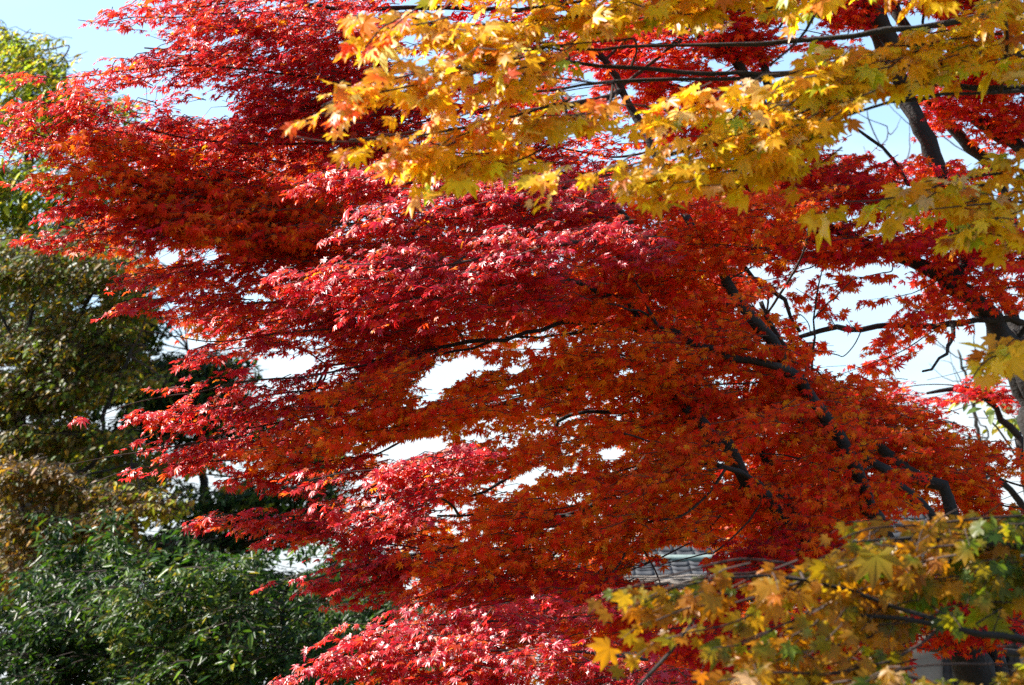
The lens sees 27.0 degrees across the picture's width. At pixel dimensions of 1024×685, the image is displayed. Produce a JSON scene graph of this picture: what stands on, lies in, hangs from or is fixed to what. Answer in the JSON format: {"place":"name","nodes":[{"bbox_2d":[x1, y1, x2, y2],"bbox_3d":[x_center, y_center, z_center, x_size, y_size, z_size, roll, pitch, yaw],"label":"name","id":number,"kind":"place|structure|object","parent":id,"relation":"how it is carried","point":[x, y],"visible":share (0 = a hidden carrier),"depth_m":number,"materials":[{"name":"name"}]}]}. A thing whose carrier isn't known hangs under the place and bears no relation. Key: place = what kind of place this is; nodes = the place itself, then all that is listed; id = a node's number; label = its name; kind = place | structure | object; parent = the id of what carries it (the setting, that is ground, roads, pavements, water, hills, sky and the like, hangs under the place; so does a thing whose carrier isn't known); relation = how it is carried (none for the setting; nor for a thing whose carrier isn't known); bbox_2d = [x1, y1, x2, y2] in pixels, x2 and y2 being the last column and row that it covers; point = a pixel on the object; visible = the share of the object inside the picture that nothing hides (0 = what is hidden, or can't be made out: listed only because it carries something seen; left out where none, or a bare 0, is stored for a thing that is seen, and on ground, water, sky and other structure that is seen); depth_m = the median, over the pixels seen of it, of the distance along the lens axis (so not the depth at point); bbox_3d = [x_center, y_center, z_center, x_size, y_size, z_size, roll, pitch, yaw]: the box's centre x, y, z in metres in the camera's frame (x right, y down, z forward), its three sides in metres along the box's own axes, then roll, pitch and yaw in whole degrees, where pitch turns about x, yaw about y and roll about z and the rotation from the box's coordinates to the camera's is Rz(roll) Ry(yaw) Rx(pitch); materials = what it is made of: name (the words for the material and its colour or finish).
{"place":"outdoors","nodes":[
{"label":"outdoors","id":0,"kind":"place"},
{"bbox_2d":[0,0,1023,684],"label":"sky","id":1,"kind":"structure","parent":0,"point":[56,18],"materials":[{"name":"white"}]},
{"bbox_2d":[624,574,714,584],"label":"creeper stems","id":2,"kind":"object","parent":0,"point":[678,577],"visible":0.1,"depth_m":30.20,"materials":[{"name":"grey"}]},
{"bbox_2d":[553,494,1023,684],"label":"house","id":3,"kind":"structure","parent":0,"point":[933,673],"depth_m":30.59,"materials":[{"name":"beige paint"}]},
{"bbox_2d":[954,622,1013,684],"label":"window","id":4,"kind":"structure","parent":3,"relation":"in","point":[1009,659],"depth_m":30.32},
{"label":"ground","id":5,"kind":"structure","parent":0,"visible":0},
{"bbox_2d":[0,569,110,684],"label":"evergreen shrub","id":6,"kind":"object","parent":5,"relation":"on","point":[35,606],"visible":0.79,"depth_m":20.79,"materials":[{"name":"green plant"}]},
{"bbox_2d":[0,20,154,680],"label":"tall green tree","id":7,"kind":"object","parent":5,"relation":"on","point":[19,55],"visible":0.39,"depth_m":32.95,"materials":[{"name":"green plant"}]},
{"bbox_2d":[0,507,176,684],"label":"evergreen shrub","id":8,"kind":"object","parent":5,"relation":"on","point":[90,579],"visible":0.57,"depth_m":21.81,"materials":[{"name":"green plant"}]},
{"bbox_2d":[0,216,253,645],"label":"olive leaved tree","id":9,"kind":"object","parent":5,"relation":"on","point":[35,476],"visible":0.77,"depth_m":25.99,"materials":[{"name":"green plant"}]},
{"bbox_2d":[57,524,287,684],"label":"evergreen shrub","id":10,"kind":"object","parent":5,"relation":"on","point":[161,606],"visible":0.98,"depth_m":20.18,"materials":[{"name":"green plant"}]},
{"bbox_2d":[0,237,435,684],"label":"dark green tree","id":11,"kind":"object","parent":5,"relation":"on","point":[230,503],"visible":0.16,"depth_m":38.77,"materials":[{"name":"green plant"}]},
{"bbox_2d":[162,538,371,684],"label":"evergreen shrub","id":12,"kind":"object","parent":5,"relation":"on","point":[289,624],"visible":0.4,"depth_m":21.30,"materials":[{"name":"green plant"}]},
{"bbox_2d":[264,564,458,684],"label":"evergreen shrub","id":13,"kind":"object","parent":5,"relation":"on","point":[360,618],"visible":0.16,"depth_m":22.87,"materials":[{"name":"green plant"}]},
{"bbox_2d":[0,0,1023,684],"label":"red maple","id":14,"kind":"object","parent":5,"relation":"on","point":[818,450],"visible":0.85,"depth_m":10.30,"materials":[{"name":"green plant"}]},
{"bbox_2d":[278,0,1023,392],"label":"yellow maple","id":15,"kind":"object","parent":5,"relation":"on","point":[800,116],"visible":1,"depth_m":5.71,"materials":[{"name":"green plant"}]},
{"bbox_2d":[512,0,1023,451],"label":"red maple","id":16,"kind":"object","parent":5,"relation":"on","point":[848,246],"visible":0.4,"depth_m":12.76,"materials":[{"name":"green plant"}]},
{"bbox_2d":[586,505,1023,684],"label":"amber maple","id":17,"kind":"object","parent":5,"relation":"on","point":[875,592],"visible":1,"depth_m":4.87,"materials":[{"name":"yellow plant"}]},
{"bbox_2d":[668,357,1023,656],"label":"red maple","id":18,"kind":"object","parent":5,"relation":"on","point":[991,398],"visible":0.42,"depth_m":16.75,"materials":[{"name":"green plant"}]},
{"bbox_2d":[858,95,1019,642],"bbox_3d":[6.010,1.369,29.734,2.728,10.162,2.336,0,-9,0],"label":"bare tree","id":19,"kind":"object","parent":5,"relation":"on","point":[976,426],"visible":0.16,"depth_m":29.67,"materials":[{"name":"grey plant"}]},
{"bbox_2d":[948,389,1019,455],"bbox_3d":[4.485,2.541,18.677,1.566,4.240,0.574,8,-13,-42],"label":"pale leaved tree","id":20,"kind":"object","parent":5,"relation":"on","point":[990,412],"visible":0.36,"depth_m":18.64,"materials":[{"name":"yellow plant"}]}
]}

